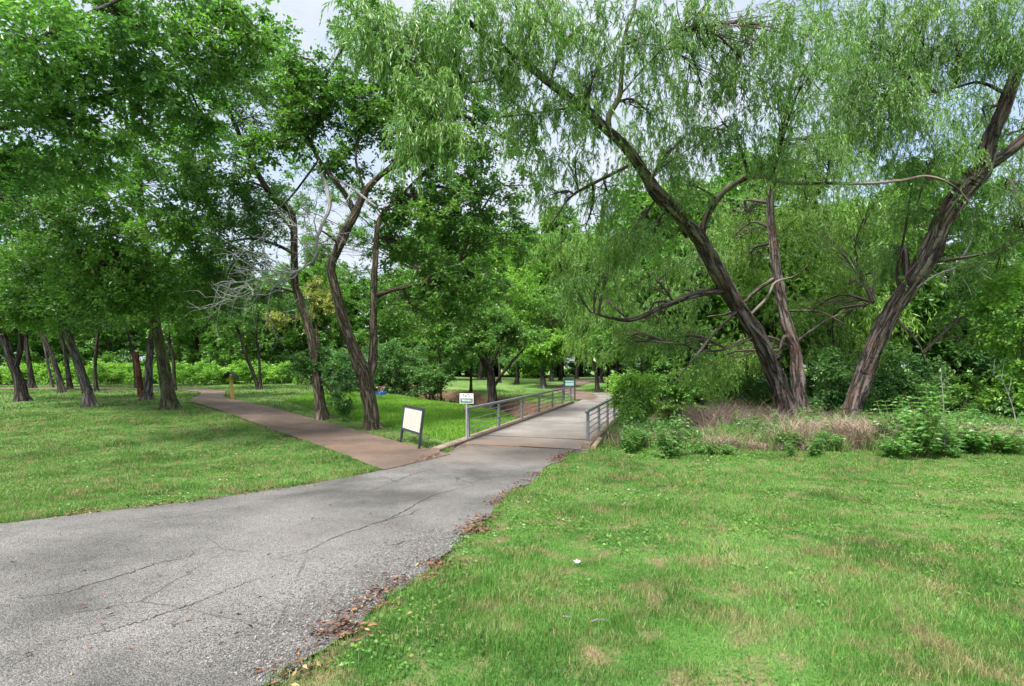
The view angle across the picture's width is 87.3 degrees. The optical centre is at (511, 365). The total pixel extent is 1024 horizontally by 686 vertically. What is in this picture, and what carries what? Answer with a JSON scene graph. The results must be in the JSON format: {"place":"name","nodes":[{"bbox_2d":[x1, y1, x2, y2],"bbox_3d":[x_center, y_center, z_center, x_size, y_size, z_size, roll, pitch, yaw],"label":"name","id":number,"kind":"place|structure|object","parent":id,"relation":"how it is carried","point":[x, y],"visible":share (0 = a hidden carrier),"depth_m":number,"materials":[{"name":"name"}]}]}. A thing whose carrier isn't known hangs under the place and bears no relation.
{"place":"outdoors","nodes":[
{"label":"outdoors","id":0,"kind":"place"},
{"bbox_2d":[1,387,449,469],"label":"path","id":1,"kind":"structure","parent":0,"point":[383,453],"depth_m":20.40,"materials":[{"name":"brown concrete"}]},
{"bbox_2d":[0,444,572,685],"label":"road","id":2,"kind":"structure","parent":0,"point":[223,556],"depth_m":5.84,"materials":[{"name":"grey asphalt"}]},
{"bbox_2d":[11,471,478,646],"bbox_3d":[-2.419,2.357,8.721,4.590,0.445,9.446,0,0,27],"label":"road crack","id":3,"kind":"object","parent":2,"relation":"on","point":[253,579],"visible":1,"depth_m":6.06,"materials":[{"name":"asphalt"}]},
{"bbox_2d":[2,441,571,685],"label":"fallen leaves","id":4,"kind":"object","parent":2,"relation":"on","point":[339,631],"visible":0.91,"depth_m":4.97,"materials":[{"name":"brown plant"}]},
{"bbox_2d":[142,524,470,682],"bbox_3d":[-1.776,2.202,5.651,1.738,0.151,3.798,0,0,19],"label":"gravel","id":5,"kind":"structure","parent":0,"point":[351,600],"depth_m":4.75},
{"bbox_2d":[0,368,1023,685],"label":"ground","id":6,"kind":"structure","parent":0,"point":[508,380],"depth_m":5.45,"materials":[{"name":"green plant"}]},
{"bbox_2d":[12,316,37,387],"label":"grove tree","id":7,"kind":"object","parent":6,"relation":"on","point":[31,383],"visible":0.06,"depth_m":43.48,"materials":[{"name":"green plant"}]},
{"bbox_2d":[0,243,66,392],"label":"grove tree","id":8,"kind":"object","parent":6,"relation":"on","point":[61,388],"visible":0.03,"depth_m":38.20,"materials":[{"name":"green plant"}]},
{"bbox_2d":[0,281,89,367],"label":"woodland tree","id":9,"kind":"object","parent":6,"relation":"on","point":[34,343],"visible":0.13,"depth_m":64.22,"materials":[{"name":"green plant"}]},
{"bbox_2d":[0,202,97,401],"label":"grove tree","id":10,"kind":"object","parent":6,"relation":"on","point":[21,392],"visible":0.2,"depth_m":30.62,"materials":[{"name":"green plant"}]},
{"bbox_2d":[6,243,106,388],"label":"grove tree","id":11,"kind":"object","parent":6,"relation":"on","point":[69,383],"visible":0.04,"depth_m":42.06,"materials":[{"name":"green plant"}]},
{"bbox_2d":[0,147,156,406],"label":"grove tree","id":12,"kind":"object","parent":6,"relation":"on","point":[39,272],"visible":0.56,"depth_m":26.08,"materials":[{"name":"green plant"}]},
{"bbox_2d":[58,242,149,362],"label":"woodland tree","id":13,"kind":"object","parent":6,"relation":"on","point":[112,340],"visible":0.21,"depth_m":66.68,"materials":[{"name":"green plant"}]},
{"bbox_2d":[68,269,147,391],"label":"grove tree","id":14,"kind":"object","parent":6,"relation":"on","point":[122,323],"visible":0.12,"depth_m":39.26,"materials":[{"name":"green plant"}]},
{"bbox_2d":[103,306,148,387],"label":"grove tree","id":15,"kind":"object","parent":6,"relation":"on","point":[134,321],"visible":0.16,"depth_m":43.63,"materials":[{"name":"green plant"}]},
{"bbox_2d":[0,94,264,409],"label":"grove tree","id":16,"kind":"object","parent":6,"relation":"on","point":[162,276],"visible":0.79,"depth_m":23.18,"materials":[{"name":"green plant"}]},
{"bbox_2d":[0,0,288,212],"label":"ash tree","id":17,"kind":"object","parent":6,"relation":"on","point":[34,74],"visible":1,"depth_m":15.46,"materials":[{"name":"green plant"}]},
{"bbox_2d":[93,239,222,399],"bbox_3d":[-20.271,-2.661,31.350,8.730,9.737,5.369,0,0,22],"label":"grove tree","id":18,"kind":"object","parent":6,"relation":"on","point":[145,391],"visible":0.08,"depth_m":31.58,"materials":[{"name":"brown plant"}]},
{"bbox_2d":[0,358,324,385],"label":"undergrowth","id":19,"kind":"object","parent":6,"relation":"on","point":[115,373],"visible":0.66,"depth_m":49.44,"materials":[{"name":"green plant"}]},
{"bbox_2d":[128,299,226,390],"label":"grove tree","id":20,"kind":"object","parent":6,"relation":"on","point":[166,328],"visible":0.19,"depth_m":40.00,"materials":[{"name":"green plant"}]},
{"bbox_2d":[143,298,228,368],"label":"woodland tree","id":21,"kind":"object","parent":6,"relation":"on","point":[194,352],"visible":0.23,"depth_m":64.13,"materials":[{"name":"green plant"}]},
{"bbox_2d":[202,264,266,388],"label":"grove tree","id":22,"kind":"object","parent":6,"relation":"on","point":[232,324],"visible":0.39,"depth_m":42.57,"materials":[{"name":"green plant"}]},
{"bbox_2d":[189,257,293,380],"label":"woodland tree","id":23,"kind":"object","parent":6,"relation":"on","point":[231,350],"visible":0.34,"depth_m":58.98,"materials":[{"name":"green plant"}]},
{"bbox_2d":[0,345,501,381],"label":"undergrowth","id":24,"kind":"object","parent":6,"relation":"on","point":[36,357],"visible":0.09,"depth_m":63.97,"materials":[{"name":"green plant"}]},
{"bbox_2d":[167,22,358,420],"bbox_3d":[-10.951,-6.178,25.216,9.176,17.864,7.706,0,0,0],"label":"hackberry tree","id":25,"kind":"object","parent":6,"relation":"on","point":[310,366],"visible":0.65,"depth_m":24.78,"materials":[{"name":"green plant"}]},
{"bbox_2d":[245,263,305,389],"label":"grove tree","id":26,"kind":"object","parent":6,"relation":"on","point":[256,308],"visible":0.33,"depth_m":42.04,"materials":[{"name":"green plant"}]},
{"bbox_2d":[262,276,335,348],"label":"park tree","id":27,"kind":"object","parent":6,"relation":"on","point":[320,299],"visible":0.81,"depth_m":32.87,"materials":[{"name":"green plant"}]},
{"bbox_2d":[267,262,341,362],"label":"woodland tree","id":28,"kind":"object","parent":6,"relation":"on","point":[299,341],"visible":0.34,"depth_m":64.30,"materials":[{"name":"green plant"}]},
{"bbox_2d":[286,245,362,356],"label":"woodland tree","id":29,"kind":"object","parent":6,"relation":"on","point":[342,265],"visible":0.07,"depth_m":77.08,"materials":[{"name":"green plant"}]},
{"bbox_2d":[306,347,381,391],"bbox_3d":[-12.715,0.603,40.015,5.651,4.193,4.267,0,0,26],"label":"shrub","id":30,"kind":"object","parent":6,"relation":"on","point":[335,353],"visible":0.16,"depth_m":39.38,"materials":[{"name":"green plant"}]},
{"bbox_2d":[329,277,392,356],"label":"woodland tree","id":31,"kind":"object","parent":6,"relation":"on","point":[352,310],"visible":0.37,"depth_m":70.13,"materials":[{"name":"green plant"}]},
{"bbox_2d":[184,0,549,430],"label":"forked tree","id":32,"kind":"object","parent":6,"relation":"on","point":[374,112],"visible":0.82,"depth_m":22.37,"materials":[{"name":"green plant"}]},
{"bbox_2d":[266,133,485,364],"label":"park tree","id":33,"kind":"object","parent":6,"relation":"on","point":[359,235],"visible":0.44,"depth_m":57.89,"materials":[{"name":"green plant"}]},
{"bbox_2d":[359,271,414,375],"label":"woodland tree","id":34,"kind":"object","parent":6,"relation":"on","point":[384,284],"visible":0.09,"depth_m":79.75,"materials":[{"name":"green plant"}]},
{"bbox_2d":[359,336,439,398],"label":"shrub","id":35,"kind":"object","parent":6,"relation":"on","point":[400,383],"visible":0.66,"depth_m":42.48,"materials":[{"name":"green plant"}]},
{"bbox_2d":[284,390,537,439],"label":"tall grass","id":36,"kind":"structure","parent":6,"relation":"on","point":[398,403],"depth_m":28.02,"materials":[{"name":"plant"}]},
{"bbox_2d":[400,405,424,448],"bbox_3d":[-3.252,2.009,17.376,0.211,1.368,1.921,0,0,-30],"label":"information board","id":37,"kind":"object","parent":6,"relation":"on","point":[413,419],"visible":0.99,"depth_m":17.25,"materials":[{"name":"metal"}]},
{"bbox_2d":[406,357,457,402],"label":"shrub","id":38,"kind":"object","parent":6,"relation":"on","point":[440,378],"visible":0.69,"depth_m":40.60,"materials":[{"name":"green plant"}]},
{"bbox_2d":[382,212,487,364],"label":"woodland tree","id":39,"kind":"object","parent":6,"relation":"on","point":[403,336],"visible":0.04,"depth_m":78.01,"materials":[{"name":"green plant"}]},
{"bbox_2d":[401,296,474,400],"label":"park tree","id":40,"kind":"object","parent":6,"relation":"on","point":[437,330],"visible":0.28,"depth_m":41.30,"materials":[{"name":"green plant"}]},
{"bbox_2d":[460,393,472,440],"bbox_3d":[-1.522,1.920,18.055,0.470,1.950,0.089,0,0,10],"label":"warning sign","id":41,"kind":"object","parent":6,"relation":"on","point":[466,398],"visible":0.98,"depth_m":18.03,"materials":[{"name":"metal"}]},
{"bbox_2d":[451,327,483,392],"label":"park tree","id":42,"kind":"object","parent":6,"relation":"on","point":[471,359],"visible":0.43,"depth_m":45.72,"materials":[{"name":"green plant"}]},
{"bbox_2d":[413,208,541,379],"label":"park tree","id":43,"kind":"object","parent":6,"relation":"on","point":[504,268],"visible":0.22,"depth_m":61.73,"materials":[{"name":"green plant"}]},
{"bbox_2d":[449,222,524,376],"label":"woodland tree","id":44,"kind":"object","parent":6,"relation":"on","point":[492,261],"visible":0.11,"depth_m":77.08,"materials":[{"name":"green plant"}]},
{"bbox_2d":[441,300,548,409],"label":"park tree","id":45,"kind":"object","parent":6,"relation":"on","point":[509,327],"visible":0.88,"depth_m":38.70,"materials":[{"name":"green plant"}]},
{"bbox_2d":[464,265,545,382],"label":"park tree","id":46,"kind":"object","parent":6,"relation":"on","point":[521,290],"visible":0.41,"depth_m":55.82,"materials":[{"name":"green plant"}]},
{"bbox_2d":[0,445,1023,685],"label":"clover","id":47,"kind":"object","parent":6,"relation":"on","point":[751,676],"visible":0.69,"depth_m":8.07,"materials":[{"name":"green plant"}]},
{"bbox_2d":[478,222,545,376],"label":"woodland tree","id":48,"kind":"object","parent":6,"relation":"on","point":[534,229],"visible":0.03,"depth_m":80.21,"materials":[{"name":"green plant"}]},
{"bbox_2d":[498,322,534,384],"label":"park tree","id":49,"kind":"object","parent":6,"relation":"on","point":[507,361],"visible":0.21,"depth_m":53.82,"materials":[{"name":"green plant"}]},
{"bbox_2d":[489,260,570,377],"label":"woodland tree","id":50,"kind":"object","parent":6,"relation":"on","point":[533,370],"visible":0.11,"depth_m":72.26,"materials":[{"name":"green plant"}]},
{"bbox_2d":[430,392,637,453],"bbox_3d":[4.491,3.543,30.434,4.690,2.514,31.604,0,0,17],"label":"footbridge","id":51,"kind":"object","parent":6,"relation":"on","point":[561,426],"visible":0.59,"depth_m":20.77,"materials":[{"name":"concrete"}]},
{"bbox_2d":[463,386,570,436],"bbox_3d":[1.173,1.950,27.091,0.180,1.080,18.716,0,0,17],"label":"bridge railing","id":52,"kind":"object","parent":51,"relation":"on","point":[499,406],"visible":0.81,"depth_m":23.23,"materials":[{"name":"metal"}]},
{"bbox_2d":[585,390,628,440],"bbox_3d":[4.960,1.930,25.357,0.180,1.060,17.578,0,0,17],"label":"bridge railing","id":53,"kind":"object","parent":51,"relation":"on","point":[598,416],"visible":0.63,"depth_m":19.59,"materials":[{"name":"metal"}]},
{"bbox_2d":[498,230,584,376],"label":"woodland tree","id":54,"kind":"object","parent":6,"relation":"on","point":[540,262],"visible":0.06,"depth_m":74.81,"materials":[{"name":"green plant"}]},
{"bbox_2d":[512,328,573,388],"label":"park tree","id":55,"kind":"object","parent":6,"relation":"on","point":[550,350],"visible":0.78,"depth_m":49.10,"materials":[{"name":"green plant"}]},
{"bbox_2d":[512,293,577,381],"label":"park tree","id":56,"kind":"object","parent":6,"relation":"on","point":[540,306],"visible":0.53,"depth_m":57.57,"materials":[{"name":"green plant"}]},
{"bbox_2d":[515,202,602,376],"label":"woodland tree","id":57,"kind":"object","parent":6,"relation":"on","point":[544,229],"visible":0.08,"depth_m":79.40,"materials":[{"name":"green plant"}]},
{"bbox_2d":[527,226,599,380],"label":"park tree","id":58,"kind":"object","parent":6,"relation":"on","point":[560,263],"visible":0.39,"depth_m":59.58,"materials":[{"name":"green plant"}]},
{"bbox_2d":[441,356,697,375],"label":"undergrowth","id":59,"kind":"object","parent":6,"relation":"on","point":[570,369],"visible":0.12,"depth_m":89.36,"materials":[{"name":"green plant"}]},
{"bbox_2d":[563,378,575,400],"bbox_3d":[4.184,1.792,39.000,0.870,1.740,0.090,0,0,0],"label":"park board","id":60,"kind":"object","parent":6,"relation":"on","point":[569,381],"visible":0.86,"depth_m":38.97,"materials":[{"name":"metal"}]},
{"bbox_2d":[547,265,591,378],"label":"park tree","id":61,"kind":"object","parent":6,"relation":"on","point":[576,371],"visible":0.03,"depth_m":65.84,"materials":[{"name":"green plant"}]},
{"bbox_2d":[560,289,627,392],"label":"park tree","id":62,"kind":"object","parent":6,"relation":"on","point":[583,335],"visible":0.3,"depth_m":45.52,"materials":[{"name":"green plant"}]},
{"bbox_2d":[575,352,612,382],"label":"park tree","id":63,"kind":"object","parent":6,"relation":"on","point":[601,380],"visible":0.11,"depth_m":56.05,"materials":[{"name":"green plant"}]},
{"bbox_2d":[607,401,648,434],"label":"shrub","id":64,"kind":"object","parent":6,"relation":"on","point":[632,411],"visible":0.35,"depth_m":20.26,"materials":[{"name":"green plant"}]},
{"bbox_2d":[623,428,639,453],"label":"weed plant","id":65,"kind":"object","parent":6,"relation":"on","point":[630,447],"visible":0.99,"depth_m":15.73,"materials":[{"name":"green plant"}]},
{"bbox_2d":[619,415,650,447],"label":"weed plant","id":66,"kind":"object","parent":6,"relation":"on","point":[623,435],"visible":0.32,"depth_m":16.68,"materials":[{"name":"green plant"}]},
{"bbox_2d":[603,365,668,422],"bbox_3d":[5.462,2.322,23.918,2.574,4.712,3.355,0,0,-16],"label":"shrub","id":67,"kind":"object","parent":6,"relation":"on","point":[632,382],"visible":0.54,"depth_m":23.52,"materials":[{"name":"green plant"}]},
{"bbox_2d":[319,0,975,417],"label":"willow tree","id":68,"kind":"object","parent":6,"relation":"on","point":[377,32],"visible":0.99,"depth_m":15.68,"materials":[{"name":"green plant"}]},
{"bbox_2d":[620,350,693,395],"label":"shrub","id":69,"kind":"object","parent":6,"relation":"on","point":[641,367],"visible":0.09,"depth_m":41.88,"materials":[{"name":"green plant"}]},
{"bbox_2d":[579,175,749,404],"bbox_3d":[9.794,-4.677,34.936,10.664,15.389,10.136,0,0,44],"label":"woodland tree","id":70,"kind":"object","parent":6,"relation":"on","point":[702,316],"visible":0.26,"depth_m":33.47,"materials":[{"name":"green plant"}]},
{"bbox_2d":[647,416,689,458],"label":"weed plant","id":71,"kind":"object","parent":6,"relation":"on","point":[671,450],"visible":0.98,"depth_m":14.91,"materials":[{"name":"green plant"}]},
{"bbox_2d":[640,356,729,424],"bbox_3d":[9.546,1.944,29.884,4.929,5.250,3.983,0,0,0],"label":"shrub","id":72,"kind":"object","parent":6,"relation":"on","point":[675,391],"visible":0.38,"depth_m":29.46,"materials":[{"name":"green plant"}]},
{"bbox_2d":[588,178,797,397],"bbox_3d":[13.186,-5.474,39.358,14.594,16.983,12.613,0,0,0],"label":"woodland tree","id":73,"kind":"object","parent":6,"relation":"on","point":[759,301],"visible":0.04,"depth_m":35.61,"materials":[{"name":"green plant"}]},
{"bbox_2d":[696,342,770,411],"bbox_3d":[12.711,1.820,30.787,4.952,6.487,3.955,0,0,-24],"label":"shrub","id":74,"kind":"object","parent":6,"relation":"on","point":[757,388],"visible":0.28,"depth_m":30.55,"materials":[{"name":"green plant"}]},
{"bbox_2d":[667,147,842,401],"bbox_3d":[15.919,-5.887,36.216,11.993,17.769,11.495,0,0,0],"label":"woodland tree","id":75,"kind":"object","parent":6,"relation":"on","point":[732,195],"visible":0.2,"depth_m":33.48,"materials":[{"name":"green plant"}]},
{"bbox_2d":[771,424,804,449],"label":"weed plant","id":76,"kind":"object","parent":6,"relation":"on","point":[781,438],"visible":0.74,"depth_m":16.38,"materials":[{"name":"green plant"}]},
{"bbox_2d":[652,0,948,415],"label":"willow tree","id":77,"kind":"object","parent":6,"relation":"on","point":[788,328],"visible":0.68,"depth_m":26.66,"materials":[{"name":"green plant"}]},
{"bbox_2d":[584,391,1023,451],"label":"dry grass","id":78,"kind":"structure","parent":6,"relation":"on","point":[706,418],"depth_m":17.32,"materials":[{"name":"beige plant"}]},
{"bbox_2d":[791,399,823,421],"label":"weed plant","id":79,"kind":"object","parent":6,"relation":"on","point":[810,414],"visible":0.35,"depth_m":19.98,"materials":[{"name":"green plant"}]},
{"bbox_2d":[594,407,1023,453],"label":"tall grass","id":80,"kind":"structure","parent":6,"relation":"on","point":[829,444],"depth_m":16.73,"materials":[{"name":"plant"}]},
{"bbox_2d":[754,214,868,376],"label":"woodland tree","id":81,"kind":"object","parent":6,"relation":"on","point":[787,368],"visible":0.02,"depth_m":37.02,"materials":[{"name":"green plant"}]},
{"bbox_2d":[626,367,997,413],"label":"undergrowth","id":82,"kind":"object","parent":6,"relation":"on","point":[809,382],"visible":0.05,"depth_m":35.82,"materials":[{"name":"green plant"}]},
{"bbox_2d":[806,429,824,455],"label":"weed plant","id":83,"kind":"object","parent":6,"relation":"on","point":[815,450],"visible":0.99,"depth_m":15.22,"materials":[{"name":"green plant"}]},
{"bbox_2d":[630,404,1023,451],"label":"weeds","id":84,"kind":"object","parent":6,"relation":"on","point":[691,431],"visible":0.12,"depth_m":18.15,"materials":[{"name":"green plant"}]},
{"bbox_2d":[813,422,844,449],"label":"weed plant","id":85,"kind":"object","parent":6,"relation":"on","point":[832,435],"visible":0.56,"depth_m":16.15,"materials":[{"name":"green plant"}]},
{"bbox_2d":[805,346,882,415],"bbox_3d":[16.319,0.976,26.950,3.950,3.988,3.164,0,0,30],"label":"shrub","id":86,"kind":"object","parent":6,"relation":"on","point":[831,392],"visible":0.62,"depth_m":26.71,"materials":[{"name":"green plant"}]},
{"bbox_2d":[764,188,955,402],"bbox_3d":[22.048,-4.719,37.879,14.679,15.468,12.686,0,0,34],"label":"woodland tree","id":87,"kind":"object","parent":6,"relation":"on","point":[875,311],"visible":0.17,"depth_m":34.23,"materials":[{"name":"green plant"}]},
{"bbox_2d":[818,204,972,372],"bbox_3d":[26.977,-4.210,39.182,10.247,14.343,9.740,0,0,40],"label":"woodland tree","id":88,"kind":"object","parent":6,"relation":"on","point":[924,324],"visible":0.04,"depth_m":35.48,"materials":[{"name":"green plant"}]},
{"bbox_2d":[868,400,922,447],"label":"weed plant","id":89,"kind":"object","parent":6,"relation":"on","point":[891,424],"visible":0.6,"depth_m":16.38,"materials":[{"name":"green plant"}]},
{"bbox_2d":[875,428,920,458],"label":"weed plant","id":90,"kind":"object","parent":6,"relation":"on","point":[891,450],"visible":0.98,"depth_m":14.76,"materials":[{"name":"green plant"}]},
{"bbox_2d":[774,0,1023,418],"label":"willow tree","id":91,"kind":"object","parent":6,"relation":"on","point":[986,156],"visible":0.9,"depth_m":19.36,"materials":[{"name":"green plant"}]},
{"bbox_2d":[842,339,957,414],"bbox_3d":[20.732,1.100,29.035,5.392,5.078,4.347,0,0,0],"label":"shrub","id":92,"kind":"object","parent":6,"relation":"on","point":[896,385],"visible":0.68,"depth_m":28.51,"materials":[{"name":"green plant"}]},
{"bbox_2d":[888,383,953,458],"bbox_3d":[11.456,1.571,15.030,1.139,2.156,1.627,0,0,-29],"label":"weed plant","id":93,"kind":"object","parent":6,"relation":"on","point":[926,440],"visible":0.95,"depth_m":14.83,"materials":[{"name":"green plant"}]},
{"bbox_2d":[893,394,955,430],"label":"weed plant","id":94,"kind":"object","parent":6,"relation":"on","point":[905,409],"visible":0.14,"depth_m":17.98,"materials":[{"name":"green plant"}]},
{"bbox_2d":[838,156,1023,377],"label":"woodland tree","id":95,"kind":"object","parent":6,"relation":"on","point":[919,302],"visible":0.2,"depth_m":34.42,"materials":[{"name":"green plant"}]},
{"bbox_2d":[925,414,964,455],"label":"weed plant","id":96,"kind":"object","parent":6,"relation":"on","point":[946,437],"visible":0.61,"depth_m":15.07,"materials":[{"name":"green plant"}]},
{"bbox_2d":[942,442,965,458],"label":"weed plant","id":97,"kind":"object","parent":6,"relation":"on","point":[952,454],"visible":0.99,"depth_m":14.78,"materials":[{"name":"green plant"}]},
{"bbox_2d":[921,368,987,413],"bbox_3d":[28.054,2.681,33.931,4.562,5.134,3.487,0,0,0],"label":"shrub","id":98,"kind":"object","parent":6,"relation":"on","point":[957,385],"visible":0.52,"depth_m":33.68,"materials":[{"name":"green plant"}]},
{"bbox_2d":[898,250,1020,411],"bbox_3d":[30.500,-2.387,36.660,8.956,11.972,8.228,0,0,0],"label":"woodland tree","id":99,"kind":"object","parent":6,"relation":"on","point":[946,359],"visible":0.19,"depth_m":35.02,"materials":[{"name":"green plant"}]},
{"bbox_2d":[939,408,996,453],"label":"weed plant","id":100,"kind":"object","parent":6,"relation":"on","point":[972,435],"visible":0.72,"depth_m":15.39,"materials":[{"name":"green plant"}]},
{"bbox_2d":[948,420,996,453],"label":"weed plant","id":101,"kind":"object","parent":6,"relation":"on","point":[980,441],"visible":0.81,"depth_m":15.36,"materials":[{"name":"green plant"}]},
{"bbox_2d":[932,218,1023,363],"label":"woodland tree","id":102,"kind":"object","parent":6,"relation":"on","point":[1020,250],"visible":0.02,"depth_m":38.08,"materials":[{"name":"green plant"}]},
{"bbox_2d":[965,258,1023,419],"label":"shrub","id":103,"kind":"object","parent":6,"relation":"on","point":[998,302],"visible":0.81,"depth_m":21.70,"materials":[{"name":"green plant"}]},
{"bbox_2d":[968,377,1023,420],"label":"shrub","id":104,"kind":"object","parent":6,"relation":"on","point":[995,408],"visible":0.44,"depth_m":21.75,"materials":[{"name":"green plant"}]},
{"bbox_2d":[981,420,1023,454],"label":"weed plant","id":105,"kind":"object","parent":6,"relation":"on","point":[1005,447],"visible":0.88,"depth_m":15.27,"materials":[{"name":"green plant"}]},
{"bbox_2d":[0,0,1023,368],"label":"sky","id":106,"kind":"structure","parent":0,"point":[307,13],"materials":[{"name":"white"}]},
{"bbox_2d":[550,378,604,399],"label":"path","id":107,"kind":"structure","parent":0,"point":[582,395],"depth_m":46.61,"materials":[{"name":"concrete"}]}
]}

